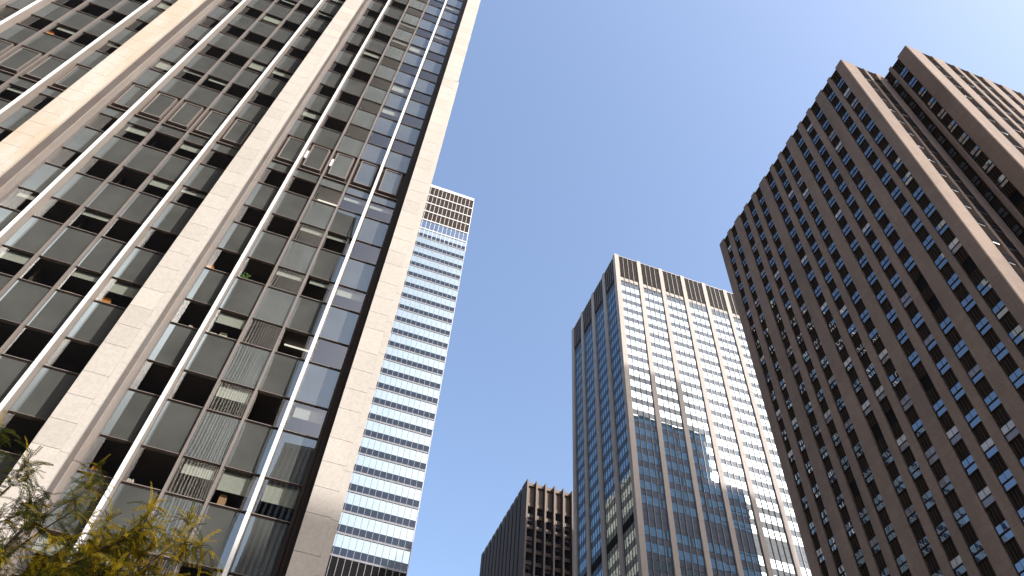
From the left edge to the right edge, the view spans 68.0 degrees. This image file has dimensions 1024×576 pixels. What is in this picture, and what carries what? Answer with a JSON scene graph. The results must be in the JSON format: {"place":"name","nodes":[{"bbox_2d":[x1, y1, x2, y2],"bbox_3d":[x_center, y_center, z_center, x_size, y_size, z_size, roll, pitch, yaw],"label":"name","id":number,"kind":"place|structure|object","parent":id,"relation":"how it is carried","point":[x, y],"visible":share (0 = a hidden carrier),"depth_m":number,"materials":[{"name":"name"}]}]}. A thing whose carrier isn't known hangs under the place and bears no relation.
{"place":"outdoors","nodes":[
{"label":"outdoors","id":0,"kind":"place"},
{"bbox_2d":[325,184,473,575],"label":"office slab","id":1,"kind":"structure","parent":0,"point":[375,533],"depth_m":134.02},
{"bbox_2d":[407,0,1023,575],"label":"sky","id":2,"kind":"structure","parent":0,"point":[579,133],"materials":[{"name":"blue"}]},
{"bbox_3d":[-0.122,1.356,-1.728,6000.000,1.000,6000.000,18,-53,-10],"label":"ground","id":3,"kind":"structure","parent":0,"visible":0},
{"bbox_2d":[0,0,480,575],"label":"office tower","id":4,"kind":"structure","parent":3,"relation":"on","point":[156,156],"depth_m":35.58,"materials":[{"name":"glass"}]},
{"bbox_2d":[0,249,31,264],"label":"window blind","id":5,"kind":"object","parent":4,"relation":"in","point":[6,254],"depth_m":31.67,"materials":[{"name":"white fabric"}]},
{"bbox_2d":[16,191,36,199],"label":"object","id":6,"kind":"structure","parent":4,"relation":"in","point":[23,194],"depth_m":34.49,"materials":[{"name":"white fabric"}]},
{"bbox_2d":[31,534,76,558],"bbox_3d":[-14.293,8.112,23.820,1.230,0.670,0.010,18,-53,-10],"label":"window blind","id":7,"kind":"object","parent":4,"relation":"in","point":[38,548],"depth_m":23.76,"materials":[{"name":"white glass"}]},
{"bbox_2d":[72,270,99,282],"bbox_3d":[-17.934,-0.454,32.240,1.284,0.400,0.010,18,-53,-10],"label":"window blind","id":8,"kind":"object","parent":4,"relation":"in","point":[77,273],"depth_m":32.21,"materials":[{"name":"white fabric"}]},
{"bbox_2d":[82,210,111,221],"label":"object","id":9,"kind":"structure","parent":4,"relation":"in","point":[87,213],"depth_m":35.03,"materials":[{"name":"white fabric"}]},
{"bbox_2d":[108,281,139,297],"bbox_3d":[-16.482,0.092,32.394,1.210,0.670,0.010,18,-53,-10],"label":"window blind","id":10,"kind":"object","parent":4,"relation":"in","point":[117,287],"depth_m":32.37,"materials":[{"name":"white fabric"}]},
{"bbox_2d":[126,126,149,136],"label":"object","id":11,"kind":"structure","parent":4,"relation":"in","point":[132,129],"depth_m":40.75,"materials":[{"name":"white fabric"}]},
{"bbox_2d":[149,179,173,190],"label":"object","id":12,"kind":"structure","parent":4,"relation":"in","point":[154,182],"depth_m":38.20,"materials":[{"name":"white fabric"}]},
{"bbox_2d":[155,61,173,70],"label":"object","id":13,"kind":"structure","parent":4,"relation":"in","point":[162,65],"depth_m":46.41,"materials":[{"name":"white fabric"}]},
{"bbox_2d":[180,143,201,153],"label":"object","id":14,"kind":"structure","parent":4,"relation":"in","point":[187,147],"depth_m":41.22,"materials":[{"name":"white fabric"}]},
{"bbox_2d":[181,188,206,198],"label":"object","id":15,"kind":"structure","parent":4,"relation":"in","point":[184,190],"depth_m":38.55,"materials":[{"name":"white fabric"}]},
{"bbox_2d":[180,461,218,480],"bbox_3d":[-11.250,6.597,27.397,1.195,0.550,0.010,18,-53,-10],"label":"window blind","id":16,"kind":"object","parent":4,"relation":"in","point":[189,468],"depth_m":27.39,"materials":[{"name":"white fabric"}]},
{"bbox_2d":[217,494,226,505],"bbox_3d":[-10.301,7.621,26.899,0.260,0.490,0.370,18,-53,-10],"label":"carton","id":17,"kind":"object","parent":4,"relation":"on","point":[222,499],"visible":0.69,"depth_m":26.89,"materials":[{"name":"beige cardboard"}]},
{"bbox_2d":[216,312,247,329],"bbox_3d":[-12.223,1.442,33.154,1.195,0.670,0.010,18,-53,-10],"label":"window blind","id":18,"kind":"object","parent":4,"relation":"in","point":[226,319],"depth_m":33.14,"materials":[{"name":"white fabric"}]},
{"bbox_2d":[216,384,253,404],"bbox_3d":[-11.087,4.244,30.368,1.295,0.670,0.010,18,-53,-10],"label":"window","id":19,"kind":"structure","parent":4,"relation":"in","point":[225,391],"depth_m":30.36,"materials":[{"name":"white glass"}]},
{"bbox_2d":[216,471,258,497],"bbox_3d":[-9.915,7.115,27.519,1.284,0.850,0.010,18,-53,-10],"label":"window blind","id":20,"kind":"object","parent":4,"relation":"in","point":[230,482],"depth_m":27.50,"materials":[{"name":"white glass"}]},
{"bbox_2d":[249,62,266,71],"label":"window","id":21,"kind":"structure","parent":4,"relation":"in","point":[253,65],"depth_m":50.19,"materials":[{"name":"white glass"}]},
{"bbox_2d":[261,482,299,508],"bbox_3d":[-8.456,7.578,27.779,1.210,0.850,0.010,18,-53,-10],"label":"window blind","id":22,"kind":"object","parent":4,"relation":"in","point":[277,494],"depth_m":27.76,"materials":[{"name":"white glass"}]},
{"bbox_2d":[273,70,291,78],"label":"window","id":23,"kind":"structure","parent":4,"relation":"in","point":[276,72],"depth_m":50.57,"materials":[{"name":"white glass"}]},
{"bbox_2d":[276,269,304,281],"bbox_3d":[-10.653,-0.588,36.526,1.295,0.400,0.010,18,-53,-10],"label":"window","id":24,"kind":"structure","parent":4,"relation":"in","point":[280,272],"depth_m":36.52,"materials":[{"name":"white glass"}]},
{"bbox_2d":[292,405,325,424],"bbox_3d":[-8.238,5.148,30.876,1.210,0.670,0.010,18,-53,-10],"label":"window","id":25,"kind":"structure","parent":4,"relation":"in","point":[301,412],"depth_m":30.87,"materials":[{"name":"white glass"}]},
{"bbox_2d":[302,111,320,120],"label":"window","id":26,"kind":"structure","parent":4,"relation":"in","point":[308,114],"depth_m":47.99,"materials":[{"name":"white glass"}]},
{"bbox_2d":[300,226,323,236],"bbox_3d":[-10.393,-2.948,39.561,1.195,0.400,0.010,18,-53,-10],"label":"window","id":27,"kind":"structure","parent":4,"relation":"in","point":[303,228],"depth_m":39.56,"materials":[{"name":"white glass"}]},
{"bbox_2d":[309,279,333,289],"bbox_3d":[-9.214,-0.154,36.810,1.184,0.330,0.010,18,-53,-10],"label":"window","id":28,"kind":"structure","parent":4,"relation":"in","point":[314,282],"depth_m":36.80,"materials":[{"name":"white glass"}]},
{"bbox_2d":[327,234,351,244],"bbox_3d":[-9.048,-2.543,39.828,1.284,0.330,0.010,18,-53,-10],"label":"window","id":29,"kind":"structure","parent":4,"relation":"in","point":[336,238],"depth_m":39.82,"materials":[{"name":"white glass"}]},
{"bbox_2d":[336,288,364,302],"bbox_3d":[-7.855,0.347,36.967,1.310,0.550,0.010,18,-53,-10],"label":"window","id":30,"kind":"structure","parent":4,"relation":"in","point":[341,292],"depth_m":36.96,"materials":[{"name":"white glass"}]},
{"bbox_2d":[343,196,365,205],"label":"window","id":31,"kind":"structure","parent":4,"relation":"in","point":[346,198],"depth_m":42.82,"materials":[{"name":"white glass"}]},
{"bbox_2d":[369,204,392,214],"bbox_3d":[-7.424,-4.449,43.078,1.310,0.400,0.010,18,-53,-10],"label":"window","id":32,"kind":"structure","parent":4,"relation":"in","point":[374,207],"depth_m":43.06,"materials":[{"name":"white glass"}]},
{"bbox_2d":[382,108,400,117],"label":"window","id":33,"kind":"structure","parent":4,"relation":"in","point":[387,111],"depth_m":51.79,"materials":[{"name":"white glass"}]},
{"bbox_2d":[392,85,409,94],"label":"window","id":34,"kind":"structure","parent":4,"relation":"in","point":[398,89],"depth_m":54.75,"materials":[{"name":"white glass"}]},
{"bbox_2d":[479,479,573,575],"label":"ribbed tower","id":35,"kind":"structure","parent":3,"relation":"on","point":[533,535],"depth_m":239.70,"materials":[{"name":"concrete"}]},
{"bbox_2d":[525,560,531,573],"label":"window","id":36,"kind":"structure","parent":35,"relation":"in","point":[527,563],"depth_m":225.63,"materials":[{"name":"glass"}]},
{"bbox_2d":[535,562,540,575],"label":"window","id":37,"kind":"structure","parent":35,"relation":"in","point":[537,565],"depth_m":226.18,"materials":[{"name":"glass"}]},
{"bbox_2d":[572,253,810,575],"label":"glass tower","id":38,"kind":"structure","parent":3,"relation":"on","point":[677,470],"depth_m":178.23,"materials":[{"name":"glass"}]},
{"bbox_2d":[719,46,1023,575],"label":"limestone tower","id":39,"kind":"structure","parent":3,"relation":"on","point":[871,244],"depth_m":93.07,"materials":[{"name":"stone"}]},
{"bbox_2d":[816,546,824,564],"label":"window","id":40,"kind":"structure","parent":39,"relation":"in","point":[819,553],"depth_m":90.59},
{"bbox_2d":[819,508,828,526],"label":"window","id":41,"kind":"structure","parent":39,"relation":"in","point":[823,515],"depth_m":91.99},
{"bbox_2d":[827,467,836,485],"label":"window","id":42,"kind":"structure","parent":39,"relation":"in","point":[831,475],"depth_m":92.94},
{"bbox_2d":[828,536,837,553],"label":"window","id":43,"kind":"structure","parent":39,"relation":"in","point":[833,547],"depth_m":89.03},
{"bbox_2d":[835,492,845,511],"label":"window","id":44,"kind":"structure","parent":39,"relation":"in","point":[840,501],"depth_m":90.00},
{"bbox_2d":[836,564,845,575],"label":"window","id":45,"kind":"structure","parent":39,"relation":"in","point":[841,572],"depth_m":86.36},
{"bbox_2d":[839,454,849,472],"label":"window","id":46,"kind":"structure","parent":39,"relation":"in","point":[844,462],"depth_m":91.38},
{"bbox_2d":[844,418,854,435],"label":"window","id":47,"kind":"structure","parent":39,"relation":"in","point":[848,425],"depth_m":92.69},
{"bbox_2d":[844,519,855,538],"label":"window","id":48,"kind":"structure","parent":39,"relation":"in","point":[849,528],"depth_m":87.07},
{"bbox_2d":[850,481,859,497],"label":"window","id":49,"kind":"structure","parent":39,"relation":"in","point":[854,488],"depth_m":88.49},
{"bbox_2d":[852,377,862,394],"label":"window","id":50,"kind":"structure","parent":39,"relation":"in","point":[857,386],"depth_m":93.54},
{"bbox_2d":[852,441,863,459],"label":"window","id":51,"kind":"structure","parent":39,"relation":"in","point":[857,448],"depth_m":89.79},
{"bbox_2d":[854,548,865,568],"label":"window","id":52,"kind":"structure","parent":39,"relation":"in","point":[858,555],"depth_m":84.13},
{"bbox_2d":[858,507,869,526],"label":"window","id":53,"kind":"structure","parent":39,"relation":"in","point":[863,514],"depth_m":85.51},
{"bbox_2d":[861,399,872,417],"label":"window","id":54,"kind":"structure","parent":39,"relation":"in","point":[866,407],"depth_m":90.63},
{"bbox_2d":[862,466,873,485],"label":"window","id":55,"kind":"structure","parent":39,"relation":"in","point":[867,474],"depth_m":86.86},
{"bbox_2d":[865,363,875,380],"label":"window","id":56,"kind":"structure","parent":39,"relation":"in","point":[870,371],"depth_m":91.97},
{"bbox_2d":[868,328,879,344],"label":"window","id":57,"kind":"structure","parent":39,"relation":"in","point":[873,335],"depth_m":93.34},
{"bbox_2d":[868,535,880,555],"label":"window","id":58,"kind":"structure","parent":39,"relation":"in","point":[874,545],"depth_m":82.56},
{"bbox_2d":[872,424,882,441],"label":"window","id":59,"kind":"structure","parent":39,"relation":"in","point":[877,432],"depth_m":87.76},
{"bbox_2d":[872,493,884,513],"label":"window","id":60,"kind":"structure","parent":39,"relation":"in","point":[879,505],"depth_m":83.92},
{"bbox_2d":[874,385,886,402],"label":"window","id":61,"kind":"structure","parent":39,"relation":"in","point":[880,393],"depth_m":89.03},
{"bbox_2d":[878,348,890,366],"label":"window","id":62,"kind":"structure","parent":39,"relation":"in","point":[884,357],"depth_m":90.42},
{"bbox_2d":[881,448,893,467],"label":"window","id":63,"kind":"structure","parent":39,"relation":"in","point":[887,458],"depth_m":84.77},
{"bbox_2d":[883,522,896,543],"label":"window","id":64,"kind":"structure","parent":39,"relation":"in","point":[889,531],"depth_m":80.99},
{"bbox_2d":[885,307,897,325],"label":"window","id":65,"kind":"structure","parent":39,"relation":"in","point":[891,316],"depth_m":91.34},
{"bbox_2d":[886,409,897,426],"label":"window","id":66,"kind":"structure","parent":39,"relation":"in","point":[892,419],"depth_m":86.21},
{"bbox_2d":[888,370,901,388],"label":"window","id":67,"kind":"structure","parent":39,"relation":"in","point":[894,378],"depth_m":87.46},
{"bbox_2d":[889,272,901,289],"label":"window","id":68,"kind":"structure","parent":39,"relation":"in","point":[895,281],"depth_m":92.61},
{"bbox_2d":[892,475,905,495],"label":"window","id":69,"kind":"structure","parent":39,"relation":"in","point":[898,484],"depth_m":81.82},
{"bbox_2d":[895,553,909,575],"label":"window","id":70,"kind":"structure","parent":39,"relation":"in","point":[902,565],"depth_m":78.04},
{"bbox_2d":[896,328,908,346],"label":"window","id":71,"kind":"structure","parent":39,"relation":"in","point":[902,336],"depth_m":88.39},
{"bbox_2d":[896,433,909,453],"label":"window","id":72,"kind":"structure","parent":39,"relation":"in","point":[902,442],"depth_m":83.17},
{"bbox_2d":[899,393,912,412],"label":"window","id":73,"kind":"structure","parent":39,"relation":"in","point":[906,403],"depth_m":84.56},
{"bbox_2d":[900,291,912,309],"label":"window","id":74,"kind":"structure","parent":39,"relation":"in","point":[906,300],"depth_m":89.68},
{"bbox_2d":[903,256,916,273],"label":"window","id":75,"kind":"structure","parent":39,"relation":"in","point":[910,264],"depth_m":91.03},
{"bbox_2d":[904,504,918,525],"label":"window","id":76,"kind":"structure","parent":39,"relation":"in","point":[910,512],"depth_m":78.91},
{"bbox_2d":[907,350,920,368],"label":"window","id":77,"kind":"structure","parent":39,"relation":"in","point":[913,358],"depth_m":85.47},
{"bbox_2d":[908,460,922,481],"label":"window","id":78,"kind":"structure","parent":39,"relation":"in","point":[914,469],"depth_m":80.26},
{"bbox_2d":[911,311,924,330],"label":"window","id":79,"kind":"structure","parent":39,"relation":"in","point":[917,320],"depth_m":86.78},
{"bbox_2d":[911,418,925,438],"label":"window","id":80,"kind":"structure","parent":39,"relation":"in","point":[918,428],"depth_m":81.64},
{"bbox_2d":[916,276,928,292],"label":"window","id":81,"kind":"structure","parent":39,"relation":"in","point":[921,284],"depth_m":88.19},
{"bbox_2d":[917,535,932,557],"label":"window","id":82,"kind":"structure","parent":39,"relation":"in","point":[923,543],"depth_m":75.98,"materials":[{"name":"glass"}]},
{"bbox_2d":[920,374,933,392],"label":"window","id":83,"kind":"structure","parent":39,"relation":"in","point":[926,382],"depth_m":82.60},
{"bbox_2d":[920,489,935,511],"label":"window","id":84,"kind":"structure","parent":39,"relation":"in","point":[927,498],"depth_m":77.33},
{"bbox_2d":[921,234,935,251],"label":"window","id":85,"kind":"structure","parent":39,"relation":"in","point":[928,243],"depth_m":89.01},
{"bbox_2d":[923,333,937,352],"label":"window","id":86,"kind":"structure","parent":39,"relation":"in","point":[930,343],"depth_m":83.83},
{"bbox_2d":[924,445,939,466],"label":"window","id":87,"kind":"structure","parent":39,"relation":"in","point":[930,454],"depth_m":78.68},
{"bbox_2d":[927,296,940,312],"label":"window","id":88,"kind":"structure","parent":39,"relation":"in","point":[933,304],"depth_m":85.26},
{"bbox_2d":[932,398,947,418],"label":"window","id":89,"kind":"structure","parent":39,"relation":"in","point":[939,408],"depth_m":79.61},
{"bbox_2d":[933,253,948,270],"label":"window","id":90,"kind":"structure","parent":39,"relation":"in","point":[940,262],"depth_m":86.08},
{"bbox_2d":[935,219,948,236],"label":"window","id":91,"kind":"structure","parent":39,"relation":"in","point":[941,227],"depth_m":87.63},
{"bbox_2d":[934,520,950,543],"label":"window","id":92,"kind":"structure","parent":39,"relation":"in","point":[943,534],"depth_m":74.40,"materials":[{"name":"glass"}]},
{"bbox_2d":[935,356,950,376],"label":"window","id":93,"kind":"structure","parent":39,"relation":"in","point":[942,365],"depth_m":80.90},
{"bbox_2d":[937,474,953,496],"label":"window","id":94,"kind":"structure","parent":39,"relation":"in","point":[944,483],"depth_m":75.76,"materials":[{"name":"glass"}]},
{"bbox_2d":[939,316,954,335],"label":"window","id":95,"kind":"structure","parent":39,"relation":"in","point":[946,325],"depth_m":82.24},
{"bbox_2d":[946,272,961,291],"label":"window","id":96,"kind":"structure","parent":39,"relation":"in","point":[954,282],"depth_m":83.15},
{"bbox_2d":[946,425,962,446],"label":"window","id":97,"kind":"structure","parent":39,"relation":"in","point":[953,434],"depth_m":76.66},
{"bbox_2d":[947,237,962,255],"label":"window","id":98,"kind":"structure","parent":39,"relation":"in","point":[954,246],"depth_m":84.70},
{"bbox_2d":[949,381,965,402],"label":"window","id":99,"kind":"structure","parent":39,"relation":"in","point":[956,390],"depth_m":77.98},
{"bbox_2d":[949,554,966,575],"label":"window","id":100,"kind":"structure","parent":39,"relation":"in","point":[956,563],"depth_m":71.52,"materials":[{"name":"glass"}]},
{"bbox_2d":[952,339,968,359],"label":"window","id":101,"kind":"structure","parent":39,"relation":"in","point":[960,349],"depth_m":79.28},
{"bbox_2d":[952,505,969,529],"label":"window","id":102,"kind":"structure","parent":39,"relation":"in","point":[960,516],"depth_m":72.82,"materials":[{"name":"glass"}]},
{"bbox_2d":[960,294,976,313],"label":"window","id":103,"kind":"structure","parent":39,"relation":"in","point":[967,303],"depth_m":80.22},
{"bbox_2d":[962,257,976,275],"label":"window","id":104,"kind":"structure","parent":39,"relation":"in","point":[969,266],"depth_m":81.85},
{"bbox_2d":[961,454,978,476],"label":"window","id":105,"kind":"structure","parent":39,"relation":"in","point":[968,463],"depth_m":73.74,"materials":[{"name":"glass"}]},
{"bbox_2d":[964,408,981,430],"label":"window","id":106,"kind":"structure","parent":39,"relation":"in","point":[972,418],"depth_m":75.04,"materials":[{"name":"glass"}]},
{"bbox_2d":[967,363,984,385],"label":"window","id":107,"kind":"structure","parent":39,"relation":"in","point":[975,373],"depth_m":76.41,"materials":[{"name":"glass"}]},
{"bbox_2d":[968,539,987,564],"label":"window","id":108,"kind":"structure","parent":39,"relation":"in","point":[976,549],"depth_m":69.89,"materials":[{"name":"glass"}]},
{"bbox_2d":[975,316,992,337],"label":"window","id":109,"kind":"structure","parent":39,"relation":"in","point":[983,326],"depth_m":77.28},
{"bbox_2d":[975,277,992,297],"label":"window","id":110,"kind":"structure","parent":39,"relation":"in","point":[983,287],"depth_m":78.84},
{"bbox_2d":[976,485,995,509],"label":"window","id":111,"kind":"structure","parent":39,"relation":"in","point":[985,495],"depth_m":70.79,"materials":[{"name":"glass"}]},
{"bbox_2d":[980,437,998,460],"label":"window","id":112,"kind":"structure","parent":39,"relation":"in","point":[988,447],"depth_m":72.10,"materials":[{"name":"glass"}]},
{"bbox_2d":[982,390,1001,413],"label":"window","id":113,"kind":"structure","parent":39,"relation":"in","point":[992,402],"depth_m":73.45,"materials":[{"name":"glass"}]},
{"bbox_2d":[986,220,1003,232],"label":"window","id":114,"kind":"structure","parent":39,"relation":"in","point":[994,226],"depth_m":87.08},
{"bbox_2d":[991,340,1009,362],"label":"window","id":115,"kind":"structure","parent":39,"relation":"in","point":[999,351],"depth_m":74.39,"materials":[{"name":"glass"}]},
{"bbox_2d":[991,300,1009,321],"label":"window","id":116,"kind":"structure","parent":39,"relation":"in","point":[999,310],"depth_m":75.87,"materials":[{"name":"glass"}]},
{"bbox_2d":[994,519,1014,545],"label":"window","id":117,"kind":"structure","parent":39,"relation":"in","point":[1003,530],"depth_m":67.89,"materials":[{"name":"glass"}]},
{"bbox_2d":[997,468,1017,493],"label":"window","id":118,"kind":"structure","parent":39,"relation":"in","point":[1006,479],"depth_m":69.18,"materials":[{"name":"glass"}]},
{"bbox_2d":[1001,252,1017,265],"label":"window","id":119,"kind":"structure","parent":39,"relation":"in","point":[1009,259],"depth_m":80.89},
{"bbox_2d":[1000,238,1018,251],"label":"window","id":120,"kind":"structure","parent":39,"relation":"in","point":[1009,244],"depth_m":84.19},
{"bbox_2d":[999,419,1020,443],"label":"window","id":121,"kind":"structure","parent":39,"relation":"in","point":[1009,430],"depth_m":70.53,"materials":[{"name":"glass"}]},
{"bbox_2d":[1008,367,1023,390],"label":"window","id":122,"kind":"structure","parent":39,"relation":"in","point":[1016,377],"depth_m":71.50,"materials":[{"name":"glass"}]},
{"bbox_2d":[1008,324,1023,346],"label":"window","id":123,"kind":"structure","parent":39,"relation":"in","point":[1016,334],"depth_m":73.04,"materials":[{"name":"glass"}]},
{"bbox_2d":[1013,557,1023,575],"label":"window","id":124,"kind":"structure","parent":39,"relation":"in","point":[1019,565],"depth_m":65.38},
{"bbox_2d":[1016,505,1023,524],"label":"window","id":125,"kind":"structure","parent":39,"relation":"in","point":[1020,512],"depth_m":66.84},
{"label":"pavement","id":126,"kind":"structure","parent":0,"visible":0},
{"bbox_2d":[0,410,223,575],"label":"honey locust tree","id":127,"kind":"object","parent":126,"relation":"on","point":[132,539],"visible":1,"depth_m":5.77,"materials":[{"name":"green plant"}]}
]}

